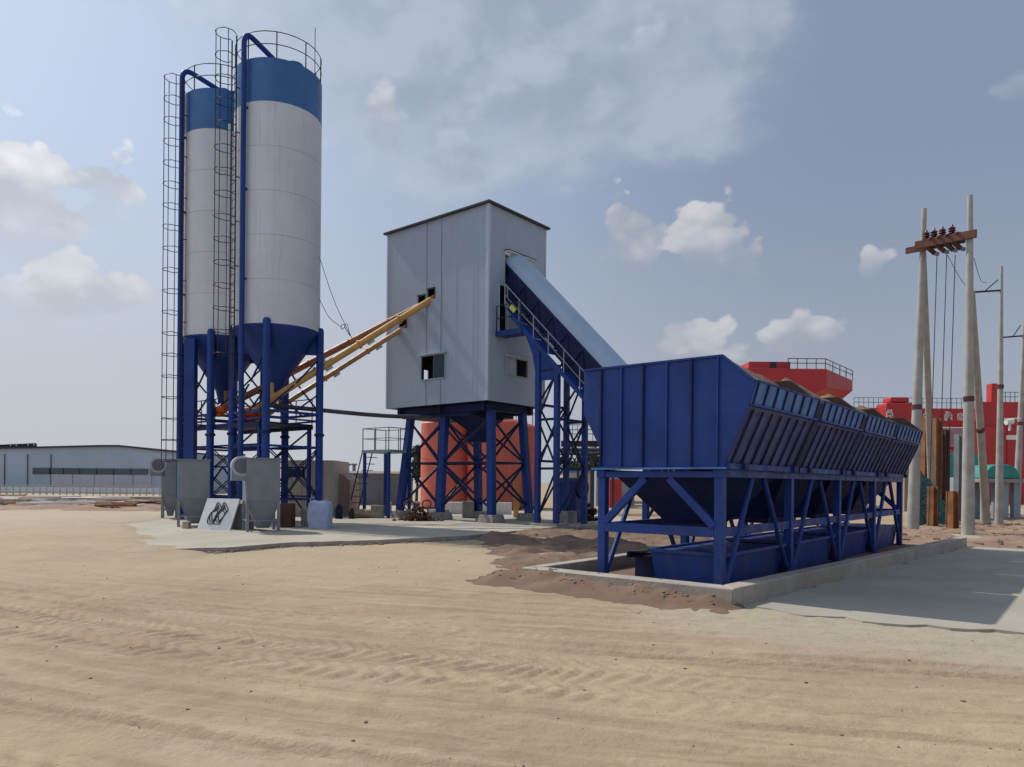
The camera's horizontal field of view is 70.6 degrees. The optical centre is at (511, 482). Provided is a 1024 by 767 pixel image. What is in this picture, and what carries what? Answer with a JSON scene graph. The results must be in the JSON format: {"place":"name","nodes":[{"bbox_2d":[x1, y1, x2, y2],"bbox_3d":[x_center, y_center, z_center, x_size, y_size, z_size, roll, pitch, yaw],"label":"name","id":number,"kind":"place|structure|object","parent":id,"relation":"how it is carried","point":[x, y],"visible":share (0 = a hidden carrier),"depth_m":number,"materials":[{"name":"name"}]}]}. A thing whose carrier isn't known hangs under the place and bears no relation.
{"place":"outdoors","nodes":[
{"label":"outdoors","id":0,"kind":"place"},
{"bbox_2d":[86,499,119,499],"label":"plank","id":1,"kind":"object","parent":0,"point":[102,499],"visible":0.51,"depth_m":50.56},
{"bbox_2d":[231,503,253,529],"bbox_3d":[-8.746,1.099,23.436,0.640,0.850,0.647,1,0,0],"label":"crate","id":2,"kind":"object","parent":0,"point":[237,523],"visible":0.33,"depth_m":23.17,"materials":[{"name":"metal"}]},
{"bbox_2d":[0,481,1023,766],"bbox_3d":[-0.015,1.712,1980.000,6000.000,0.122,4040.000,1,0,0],"label":"ground","id":3,"kind":"structure","parent":0,"point":[214,639],"depth_m":6.43,"materials":[{"name":"sand"}]},
{"bbox_2d":[0,497,17,498],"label":"stored stack","id":4,"kind":"object","parent":3,"relation":"on","point":[8,497],"visible":0.31,"depth_m":51.31,"materials":[{"name":"white metal"}]},
{"bbox_2d":[0,484,160,495],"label":"yard fence","id":5,"kind":"object","parent":3,"relation":"on","point":[80,492],"visible":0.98,"depth_m":71.96,"materials":[{"name":"metal"}]},
{"bbox_2d":[61,497,109,499],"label":"stored stack","id":6,"kind":"object","parent":3,"relation":"on","point":[80,498],"visible":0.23,"depth_m":51.89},
{"bbox_2d":[0,513,207,562],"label":"sand drift","id":7,"kind":"object","parent":3,"relation":"on","point":[108,538],"visible":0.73,"depth_m":17.82,"materials":[{"name":"sand"}]},
{"bbox_2d":[0,445,248,493],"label":"warehouse","id":8,"kind":"structure","parent":3,"relation":"on","point":[116,466],"depth_m":85.00,"materials":[{"name":"grey metal"}]},
{"bbox_2d":[0,443,36,446],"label":"roof sign frame","id":9,"kind":"object","parent":8,"relation":"on","point":[22,445],"visible":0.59,"depth_m":85.94,"materials":[{"name":"black metal"}]},
{"bbox_2d":[32,468,147,474],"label":"window","id":10,"kind":"structure","parent":8,"relation":"in","point":[94,471],"depth_m":84.89,"materials":[{"name":"black glass"}]},
{"bbox_2d":[0,494,280,511],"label":"debris heap","id":11,"kind":"object","parent":3,"relation":"on","point":[92,507],"visible":0.11,"depth_m":40.10,"materials":[{"name":"red soil"}]},
{"bbox_2d":[0,494,25,495],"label":"plank","id":12,"kind":"object","parent":11,"relation":"on","point":[14,495],"visible":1,"depth_m":52.58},
{"bbox_2d":[0,499,30,500],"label":"plank","id":13,"kind":"object","parent":11,"relation":"on","point":[15,499],"visible":1,"depth_m":43.60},
{"bbox_2d":[0,501,54,502],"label":"plank","id":14,"kind":"object","parent":11,"relation":"on","point":[25,501],"visible":0.49,"depth_m":44.06,"materials":[{"name":"white wood"}]},
{"bbox_2d":[18,497,60,498],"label":"plank","id":15,"kind":"object","parent":11,"relation":"on","point":[36,497],"visible":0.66,"depth_m":49.80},
{"bbox_2d":[25,498,68,498],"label":"plank","id":16,"kind":"object","parent":11,"relation":"on","point":[46,498],"visible":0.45,"depth_m":48.70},
{"bbox_2d":[4,501,95,503],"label":"plank","id":17,"kind":"object","parent":11,"relation":"on","point":[55,501],"visible":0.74,"depth_m":44.55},
{"bbox_2d":[29,496,80,496],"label":"plank","id":18,"kind":"object","parent":11,"relation":"on","point":[54,496],"visible":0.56,"depth_m":53.56,"materials":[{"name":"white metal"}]},
{"bbox_2d":[16,501,95,504],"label":"plank","id":19,"kind":"object","parent":11,"relation":"on","point":[36,503],"visible":1,"depth_m":41.17,"materials":[{"name":"white wood"}]},
{"bbox_2d":[55,500,107,501],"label":"plank","id":20,"kind":"object","parent":11,"relation":"on","point":[85,500],"visible":0.49,"depth_m":46.30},
{"bbox_2d":[94,504,136,505],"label":"plank","id":21,"kind":"object","parent":11,"relation":"on","point":[115,504],"visible":1,"depth_m":41.03,"materials":[{"name":"brown wood"}]},
{"bbox_2d":[95,502,138,503],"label":"plank","id":22,"kind":"object","parent":11,"relation":"on","point":[117,503],"visible":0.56,"depth_m":44.74,"materials":[{"name":"wood"}]},
{"bbox_2d":[124,500,160,501],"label":"plank","id":23,"kind":"object","parent":22,"relation":"on","point":[144,500],"visible":0.55,"depth_m":45.06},
{"bbox_2d":[106,497,134,498],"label":"plank","id":24,"kind":"object","parent":11,"relation":"on","point":[120,498],"visible":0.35,"depth_m":54.70,"materials":[{"name":"white wood"}]},
{"bbox_2d":[103,496,137,496],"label":"plank","id":25,"kind":"object","parent":11,"relation":"on","point":[120,496],"visible":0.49,"depth_m":55.86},
{"bbox_2d":[109,504,142,506],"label":"plank","id":26,"kind":"object","parent":11,"relation":"on","point":[139,505],"visible":0.58,"depth_m":41.19,"materials":[{"name":"white metal"}]},
{"bbox_2d":[108,499,154,501],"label":"plank","id":27,"kind":"object","parent":11,"relation":"on","point":[128,499],"visible":0.34,"depth_m":48.03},
{"bbox_2d":[110,501,160,504],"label":"stored stack","id":28,"kind":"object","parent":11,"relation":"on","point":[150,502],"visible":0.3,"depth_m":45.39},
{"bbox_2d":[288,460,348,516],"bbox_3d":[-9.046,0.315,33.494,2.334,2.612,3.012,1,0,0],"label":"beige cabin","id":29,"kind":"object","parent":3,"relation":"on","point":[333,470],"visible":0.44,"depth_m":32.00,"materials":[{"name":"metal"}]},
{"bbox_2d":[127,509,632,551],"bbox_3d":[-5.294,1.621,30.874,18.076,0.165,26.977,1,0,38],"label":"concrete pad","id":30,"kind":"object","parent":3,"relation":"on","point":[344,530],"visible":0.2,"depth_m":22.17,"materials":[{"name":"concrete"}]},
{"bbox_2d":[150,458,176,517],"bbox_3d":[-14.323,0.230,29.831,1.060,2.490,0.700,0,0,-22],"label":"dust hopper","id":31,"kind":"object","parent":30,"relation":"on","point":[166,471],"visible":0.75,"depth_m":29.59,"materials":[{"name":"metal"}]},
{"bbox_2d":[182,521,190,528],"bbox_3d":[-10.571,1.388,23.518,0.200,0.240,0.200,1,0,0],"label":"timber block","id":32,"kind":"object","parent":30,"relation":"on","point":[186,524],"depth_m":23.42,"materials":[{"name":"wood"}]},
{"bbox_2d":[177,459,210,526],"bbox_3d":[-10.961,0.359,24.895,1.060,2.290,1.060,1,0,-25],"label":"dust hopper","id":33,"kind":"object","parent":30,"relation":"on","point":[193,485],"visible":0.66,"depth_m":24.46,"materials":[{"name":"metal"}]},
{"bbox_2d":[161,63,261,518],"bbox_3d":[-11.865,-7.276,29.028,3.148,17.684,3.883,0,0,29],"label":"cement silo","id":34,"kind":"object","parent":30,"relation":"on","point":[197,272],"visible":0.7,"depth_m":27.86,"materials":[{"name":"blue paint"}]},
{"bbox_2d":[218,300,423,407],"bbox_3d":[-7.862,-5.184,29.857,8.782,5.204,0.390,1,0,-10],"label":"screw conveyor","id":35,"kind":"object","parent":34,"relation":"attached to","point":[331,351],"visible":0.48,"depth_m":29.85,"materials":[{"name":"metal"}]},
{"bbox_2d":[197,498,239,529],"bbox_3d":[-9.355,1.027,23.080,1.298,1.015,0.431,1,0,17],"label":"leaning panel","id":36,"kind":"object","parent":30,"relation":"on","point":[218,514],"visible":0.99,"depth_m":23.04,"materials":[{"name":"white metal"}]},
{"bbox_2d":[197,393,312,507],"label":"valve platform","id":37,"kind":"structure","parent":30,"relation":"on","point":[252,427],"depth_m":27.52,"materials":[{"name":"blue paint"}]},
{"bbox_2d":[230,456,281,531],"bbox_3d":[-8.092,0.359,22.738,1.460,2.340,1.060,0,0,-27],"label":"dust hopper","id":38,"kind":"object","parent":30,"relation":"on","point":[259,478],"visible":0.97,"depth_m":22.40,"materials":[{"name":"metal"}]},
{"bbox_2d":[212,27,323,502],"bbox_3d":[-9.026,-7.894,26.985,3.148,18.970,3.868,0,0,29],"label":"cement silo","id":39,"kind":"object","parent":30,"relation":"on","point":[276,333],"visible":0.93,"depth_m":26.00,"materials":[{"name":"blue paint"}]},
{"bbox_2d":[319,256,352,339],"bbox_3d":[-6.859,-7.164,27.876,1.529,3.174,0.224,1,0,-41],"label":"cable","id":40,"kind":"object","parent":39,"relation":"hanging from","point":[335,303],"visible":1,"depth_m":27.89,"materials":[{"name":"black metal"}]},
{"bbox_2d":[251,294,433,409],"bbox_3d":[-6.262,-5.212,28.271,7.520,5.425,0.390,1,0,-33],"label":"screw conveyor","id":41,"kind":"object","parent":39,"relation":"attached to","point":[372,336],"visible":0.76,"depth_m":28.19,"materials":[{"name":"metal"}]},
{"bbox_2d":[280,503,294,526],"bbox_3d":[-7.659,1.123,24.715,0.380,0.820,0.500,1,0,0],"label":"crate","id":42,"kind":"object","parent":30,"relation":"on","point":[287,514],"visible":0.88,"depth_m":24.46,"materials":[{"name":"wood"}]},
{"bbox_2d":[301,508,307,526],"bbox_3d":[-7.073,1.208,25.059,0.360,0.660,0.400,1,0,0],"label":"concrete block","id":43,"kind":"object","parent":30,"relation":"on","point":[304,522],"depth_m":24.86,"materials":[{"name":"concrete"}]},
{"bbox_2d":[307,498,332,528],"bbox_3d":[-6.423,1.026,24.207,0.775,1.035,0.779,1,0,0],"label":"bulk bag","id":44,"kind":"object","parent":30,"relation":"on","point":[319,514],"visible":0.99,"depth_m":23.86,"materials":[{"name":"fabric"}]},
{"bbox_2d":[335,504,342,518],"bbox_3d":[-7.256,1.227,30.322,0.326,0.620,0.250,1,0,0],"label":"bundle","id":45,"kind":"object","parent":30,"relation":"on","point":[338,511],"visible":0.94,"depth_m":30.22,"materials":[{"name":"blue paint"}]},
{"bbox_2d":[339,474,358,515],"bbox_3d":[-7.731,0.624,33.965,0.801,2.018,2.069,1,0,0],"label":"brown bin","id":46,"kind":"object","parent":30,"relation":"on","point":[346,483],"visible":0.59,"depth_m":33.00,"materials":[{"name":"metal"}]},
{"bbox_2d":[349,508,353,518],"bbox_3d":[-6.742,1.316,30.410,0.245,0.450,0.187,1,0,0],"label":"bundle","id":47,"kind":"object","parent":30,"relation":"on","point":[351,513],"visible":0.95,"depth_m":30.33,"materials":[{"name":"black rubber"}]},
{"bbox_2d":[354,509,377,517],"bbox_3d":[-6.305,1.345,31.279,1.011,0.400,0.400,1,0,-9],"label":"timber roll","id":48,"kind":"object","parent":30,"relation":"on","point":[363,513],"visible":0.73,"depth_m":31.11,"materials":[{"name":"wood"}]},
{"bbox_2d":[371,505,384,517],"bbox_3d":[-5.824,1.269,31.377,0.520,0.560,0.440,1,0,0],"label":"concrete block","id":49,"kind":"object","parent":30,"relation":"on","point":[379,509],"depth_m":31.16,"materials":[{"name":"concrete"}]},
{"bbox_2d":[351,427,412,517],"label":"access platform","id":50,"kind":"structure","parent":30,"relation":"on","point":[388,452],"depth_m":31.97,"materials":[{"name":"blue paint"}]},
{"bbox_2d":[392,500,443,520],"bbox_3d":[-3.806,1.190,29.456,2.076,0.992,0.943,1,0,0],"label":"scrap heap","id":51,"kind":"object","parent":30,"relation":"on","point":[422,515],"visible":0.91,"depth_m":29.24,"materials":[{"name":"metal"}]},
{"bbox_2d":[383,199,549,522],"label":"mixing house","id":52,"kind":"structure","parent":30,"relation":"on","point":[478,384],"depth_m":29.74,"materials":[{"name":"white metal"}]},
{"bbox_2d":[270,324,405,414],"bbox_3d":[-7.254,-4.753,30.376,5.972,4.350,0.300,1,0,-19],"label":"screw conveyor","id":53,"kind":"object","parent":52,"relation":"attached to","point":[366,351],"visible":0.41,"depth_m":30.43,"materials":[{"name":"metal"}]},
{"bbox_2d":[270,404,439,418],"bbox_3d":[-5.830,-2.814,29.128,7.810,0.347,0.384,0,0,-31],"label":"air pipe","id":54,"kind":"object","parent":52,"relation":"attached to","point":[333,411],"visible":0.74,"depth_m":28.80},
{"bbox_2d":[417,351,446,380],"bbox_3d":[-3.288,-4.785,29.840,1.624,1.057,0.182,0,0,39],"label":"window","id":55,"kind":"structure","parent":52,"relation":"in","point":[439,361],"depth_m":29.71,"materials":[{"name":"metal"}]},
{"bbox_2d":[505,354,531,378],"bbox_3d":[0.244,-4.681,29.362,0.182,0.789,1.568,0,0,39],"label":"window","id":56,"kind":"structure","parent":52,"relation":"in","point":[511,364],"depth_m":29.21,"materials":[{"name":"metal"}]},
{"bbox_2d":[462,501,473,517],"bbox_3d":[-1.934,1.203,32.065,0.520,0.760,0.440,1,0,0],"label":"concrete block","id":57,"kind":"object","parent":30,"relation":"on","point":[467,509],"depth_m":31.84,"materials":[{"name":"concrete"}]},
{"bbox_2d":[560,478,588,521],"bbox_3d":[2.446,0.711,29.569,1.100,1.820,0.840,0,0,39],"label":"drive unit","id":58,"kind":"object","parent":30,"relation":"on","point":[575,505],"visible":0.28,"depth_m":29.11,"materials":[{"name":"blue paint"}]},
{"bbox_2d":[349,464,412,504],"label":"shed","id":59,"kind":"structure","parent":3,"relation":"on","point":[375,489],"depth_m":52.00,"materials":[{"name":"white metal"}]},
{"bbox_2d":[399,444,420,500],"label":"tree","id":60,"kind":"object","parent":3,"relation":"on","point":[415,468],"visible":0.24,"depth_m":62.09,"materials":[{"name":"green plant"}]},
{"bbox_2d":[420,421,466,508],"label":"red tank","id":61,"kind":"object","parent":3,"relation":"on","point":[458,455],"visible":0.24,"depth_m":44.60,"materials":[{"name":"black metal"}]},
{"bbox_2d":[445,502,511,513],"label":"wall","id":62,"kind":"structure","parent":3,"relation":"on","point":[501,507],"depth_m":35.85,"materials":[{"name":"white concrete"}]},
{"bbox_2d":[467,416,521,510],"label":"red tank","id":63,"kind":"object","parent":3,"relation":"on","point":[505,454],"visible":0.3,"depth_m":43.60,"materials":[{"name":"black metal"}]},
{"bbox_2d":[3,523,1023,766],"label":"gravel","id":64,"kind":"structure","parent":3,"relation":"on","point":[686,595],"depth_m":17.37,"materials":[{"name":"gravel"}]},
{"bbox_2d":[513,482,518,516],"bbox_3d":[0.187,0.852,33.000,0.240,1.700,0.240,1,0,0],"label":"yellow post","id":65,"kind":"object","parent":3,"relation":"on","point":[516,503],"visible":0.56,"depth_m":32.88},
{"bbox_2d":[514,413,534,508],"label":"red tank","id":66,"kind":"object","parent":3,"relation":"on","point":[531,433],"visible":0.15,"depth_m":47.54,"materials":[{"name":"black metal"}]},
{"bbox_2d":[560,447,596,467],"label":"tree","id":67,"kind":"object","parent":3,"relation":"on","point":[570,464],"visible":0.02,"depth_m":73.98,"materials":[{"name":"green plant"}]},
{"bbox_2d":[574,455,598,469],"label":"tree","id":68,"kind":"object","parent":3,"relation":"on","point":[596,460],"visible":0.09,"depth_m":71.19,"materials":[{"name":"green plant"}]},
{"bbox_2d":[561,424,613,507],"bbox_3d":[4.674,-0.819,41.000,3.947,5.120,2.225,1,0,0],"label":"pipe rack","id":69,"kind":"object","parent":3,"relation":"on","point":[592,452],"visible":0.23,"depth_m":39.96,"materials":[{"name":"metal"}]},
{"bbox_2d":[495,250,685,526],"bbox_3d":[3.230,-3.970,26.502,9.837,11.395,2.580,0,0,39],"label":"inclined conveyor","id":70,"kind":"object","parent":3,"relation":"on","point":[571,335],"visible":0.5,"depth_m":27.28,"materials":[{"name":"metal"}]},
{"bbox_2d":[587,502,597,520],"bbox_3d":[3.118,1.278,30.594,1.785,0.927,0.940,1,0,0],"label":"scrap heap","id":71,"kind":"object","parent":3,"relation":"on","point":[591,512],"visible":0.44,"depth_m":30.30,"materials":[{"name":"black metal"}]},
{"bbox_2d":[594,471,633,505],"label":"grey cabin","id":72,"kind":"object","parent":3,"relation":"on","point":[625,488],"visible":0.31,"depth_m":54.00,"materials":[{"name":"metal"}]},
{"bbox_2d":[609,479,621,507],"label":"red container","id":73,"kind":"object","parent":3,"relation":"on","point":[617,490],"visible":0.43,"depth_m":50.00,"materials":[{"name":"metal"}]},
{"bbox_2d":[523,537,966,604],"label":"concrete kerb","id":74,"kind":"structure","parent":3,"relation":"on","point":[753,590],"depth_m":11.96,"materials":[{"name":"concrete"}]},
{"bbox_2d":[741,358,852,398],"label":"gantry crane","id":75,"kind":"object","parent":3,"relation":"on","point":[821,382],"visible":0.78,"depth_m":60.07,"materials":[{"name":"red metal"}]},
{"bbox_2d":[743,546,1023,633],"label":"concrete apron","id":76,"kind":"object","parent":3,"relation":"on","point":[971,589],"visible":0.79,"depth_m":11.05,"materials":[{"name":"concrete"}]},
{"bbox_2d":[883,467,908,510],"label":"pink container","id":77,"kind":"object","parent":3,"relation":"on","point":[886,505],"visible":0.16,"depth_m":48.12,"materials":[{"name":"metal"}]},
{"bbox_2d":[921,417,926,477],"bbox_3d":[19.656,-0.614,34.500,0.519,4.971,0.441,0,0,-24],"label":"steel pile","id":78,"kind":"object","parent":3,"relation":"on","point":[923,457],"visible":0.24,"depth_m":34.27,"materials":[{"name":"metal"}]},
{"bbox_2d":[919,471,945,525],"bbox_3d":[18.068,0.453,31.208,1.425,2.809,2.520,0,0,29],"label":"netting heap","id":79,"kind":"object","parent":3,"relation":"on","point":[924,482],"visible":0.45,"depth_m":30.79,"materials":[{"name":"fabric"}]},
{"bbox_2d":[927,486,937,525],"bbox_3d":[16.843,0.999,29.000,0.309,1.696,0.262,0,0,-29],"label":"steel pile","id":80,"kind":"object","parent":3,"relation":"on","point":[932,511],"visible":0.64,"depth_m":28.95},
{"bbox_2d":[854,383,1023,503],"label":"gantry crane","id":81,"kind":"object","parent":3,"relation":"on","point":[894,407],"visible":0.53,"depth_m":70.50,"materials":[{"name":"red metal"}]},
{"bbox_2d":[945,491,958,528],"bbox_3d":[17.037,1.090,28.000,0.351,1.517,0.298,0,0,-23],"label":"steel pile","id":82,"kind":"object","parent":3,"relation":"on","point":[952,510],"visible":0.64,"depth_m":27.95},
{"bbox_2d":[950,454,978,477],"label":"green container","id":83,"kind":"object","parent":3,"relation":"on","point":[952,464],"depth_m":44.00,"materials":[{"name":"metal"}]},
{"bbox_2d":[950,478,979,518],"bbox_3d":[23.758,0.829,38.500,1.271,2.156,2.000,1,0,0],"label":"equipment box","id":84,"kind":"object","parent":3,"relation":"on","point":[977,500],"depth_m":37.50,"materials":[{"name":"metal"}]},
{"bbox_2d":[975,464,1023,519],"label":"machine cabin","id":85,"kind":"object","parent":3,"relation":"on","point":[1011,476],"visible":0.27,"depth_m":36.05,"materials":[{"name":"metal"}]},
{"bbox_2d":[1003,320,1023,515],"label":"utility pole","id":86,"kind":"object","parent":3,"relation":"on","point":[1018,452],"visible":0.83,"depth_m":37.88,"materials":[{"name":"concrete"}]},
{"bbox_2d":[0,0,1023,482],"label":"sky","id":87,"kind":"structure","parent":0,"point":[744,181],"materials":[{"name":"blue"}]},
{"bbox_2d":[560,470,596,501],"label":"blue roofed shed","id":88,"kind":"structure","parent":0,"point":[572,474],"depth_m":62.00,"materials":[{"name":"metal"}]},
{"bbox_2d":[465,527,745,613],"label":"soil bank","id":89,"kind":"structure","parent":0,"point":[508,546],"depth_m":14.17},
{"bbox_2d":[609,543,919,575],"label":"pit floor","id":90,"kind":"structure","parent":0,"point":[629,570],"depth_m":16.75,"materials":[{"name":"concrete"}]},
{"bbox_2d":[627,525,821,577],"bbox_3d":[6.208,1.480,17.286,0.590,0.508,12.600,1,0,39],"label":"collecting belt","id":91,"kind":"object","parent":90,"relation":"on","point":[644,567],"visible":0.08,"depth_m":12.68,"materials":[{"name":"black rubber"}]},
{"bbox_2d":[583,354,923,585],"bbox_3d":[6.340,-0.082,16.269,3.010,3.608,12.685,0,0,39],"label":"aggregate batcher","id":92,"kind":"object","parent":90,"relation":"on","point":[713,437],"visible":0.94,"depth_m":12.07,"materials":[{"name":"blue paint"}]},
{"bbox_2d":[735,363,809,425],"bbox_3d":[3.386,-1.631,12.704,2.750,1.222,2.980,0,0,39],"label":"aggregate heap","id":93,"kind":"object","parent":92,"relation":"on","point":[757,376],"visible":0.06,"depth_m":12.69,"materials":[{"name":"gravel"}]},
{"bbox_2d":[782,377,855,435],"bbox_3d":[5.349,-1.635,15.104,2.750,1.262,2.980,0,0,39],"label":"aggregate heap","id":94,"kind":"object","parent":92,"relation":"on","point":[810,392],"visible":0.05,"depth_m":15.23,"materials":[{"name":"gravel"}]},
{"bbox_2d":[820,394,889,442],"bbox_3d":[7.311,-1.595,17.504,2.750,1.217,2.980,0,0,39],"label":"aggregate heap","id":95,"kind":"object","parent":92,"relation":"on","point":[827,395],"visible":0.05,"depth_m":17.75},
{"bbox_2d":[856,405,912,447],"bbox_3d":[9.274,-1.573,19.904,2.750,1.208,2.980,0,0,39],"label":"aggregate heap","id":96,"kind":"object","parent":92,"relation":"on","point":[860,407],"visible":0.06,"depth_m":20.16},
{"bbox_2d":[943,428,962,453],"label":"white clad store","id":97,"kind":"structure","parent":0,"point":[953,431],"depth_m":76.50,"materials":[{"name":"metal"}]},
{"bbox_2d":[894,516,1023,548],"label":"soil bank","id":98,"kind":"structure","parent":0,"point":[1013,540],"depth_m":24.74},
{"bbox_2d":[906,208,926,528],"bbox_3d":[15.096,-4.162,26.994,0.633,12.099,0.440,1,0,0],"label":"utility pole","id":99,"kind":"object","parent":98,"relation":"on","point":[913,509],"visible":0.82,"depth_m":26.88,"materials":[{"name":"concrete"}]},
{"bbox_2d":[923,257,934,485],"bbox_3d":[17.957,-3.397,31.126,0.340,10.826,9.171,0,0,32],"label":"utility pole","id":100,"kind":"object","parent":98,"relation":"on","point":[927,385],"visible":0.5,"depth_m":30.67,"materials":[{"name":"concrete"}]},
{"bbox_2d":[933,418,942,496],"bbox_3d":[19.793,-0.557,33.800,0.402,4.860,0.342,1,0,-19],"label":"steel pile","id":101,"kind":"object","parent":98,"relation":"on","point":[937,432],"visible":0.48,"depth_m":33.71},
{"bbox_2d":[942,429,949,502],"bbox_3d":[20.458,-0.307,34.200,0.321,4.372,0.273,0,0,-25],"label":"steel pile","id":102,"kind":"object","parent":98,"relation":"on","point":[945,448],"visible":0.55,"depth_m":34.13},
{"bbox_2d":[953,434,961,520],"bbox_3d":[21.557,-0.216,35.000,0.285,4.208,0.242,1,0,-29],"label":"steel pile","id":103,"kind":"object","parent":98,"relation":"on","point":[957,481],"visible":0.64,"depth_m":34.96,"materials":[{"name":"metal"}]},
{"bbox_2d":[961,195,974,534],"bbox_3d":[16.106,-4.106,25.477,0.430,11.993,0.438,1,0,0],"label":"utility pole","id":104,"kind":"object","parent":98,"relation":"on","point":[968,494],"visible":0.89,"depth_m":25.37,"materials":[{"name":"concrete"}]},
{"bbox_2d":[905,224,976,255],"bbox_3d":[15.528,-8.757,26.271,0.642,1.059,2.504,0,0,-39],"label":"crossarm","id":105,"kind":"object","parent":104,"relation":"attached to","point":[940,242],"visible":1,"depth_m":26.09,"materials":[{"name":"wood"}]},
{"bbox_2d":[928,259,936,525],"bbox_3d":[15.364,-3.346,26.425,0.027,9.861,0.289,0,0,-18],"label":"down wire","id":106,"kind":"object","parent":105,"relation":"hanging from","point":[932,391],"visible":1,"depth_m":26.42,"materials":[{"name":"black metal"}]},
{"bbox_2d":[938,255,946,524],"bbox_3d":[15.713,-3.345,26.425,0.027,9.864,0.289,0,0,-18],"label":"down wire","id":107,"kind":"object","parent":105,"relation":"hanging from","point":[942,390],"visible":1,"depth_m":26.41,"materials":[{"name":"black metal"}]},
{"bbox_2d":[946,255,955,525],"bbox_3d":[16.023,-3.343,26.425,0.027,9.867,0.289,0,0,-18],"label":"down wire","id":108,"kind":"object","parent":105,"relation":"hanging from","point":[950,390],"visible":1,"depth_m":26.42,"materials":[{"name":"black metal"}]},
{"bbox_2d":[974,289,990,524],"bbox_3d":[18.708,-2.437,28.895,0.340,8.923,7.858,1,0,37],"label":"utility pole","id":109,"kind":"object","parent":98,"relation":"on","point":[983,480],"visible":0.76,"depth_m":29.11,"materials":[{"name":"concrete"}]},
{"bbox_2d":[975,266,1020,524],"bbox_3d":[21.608,-3.810,32.096,2.313,11.498,0.484,1,0,-14],"label":"utility pole","id":110,"kind":"object","parent":98,"relation":"on","point":[999,506],"visible":0.88,"depth_m":31.95,"materials":[{"name":"concrete"}]}
]}

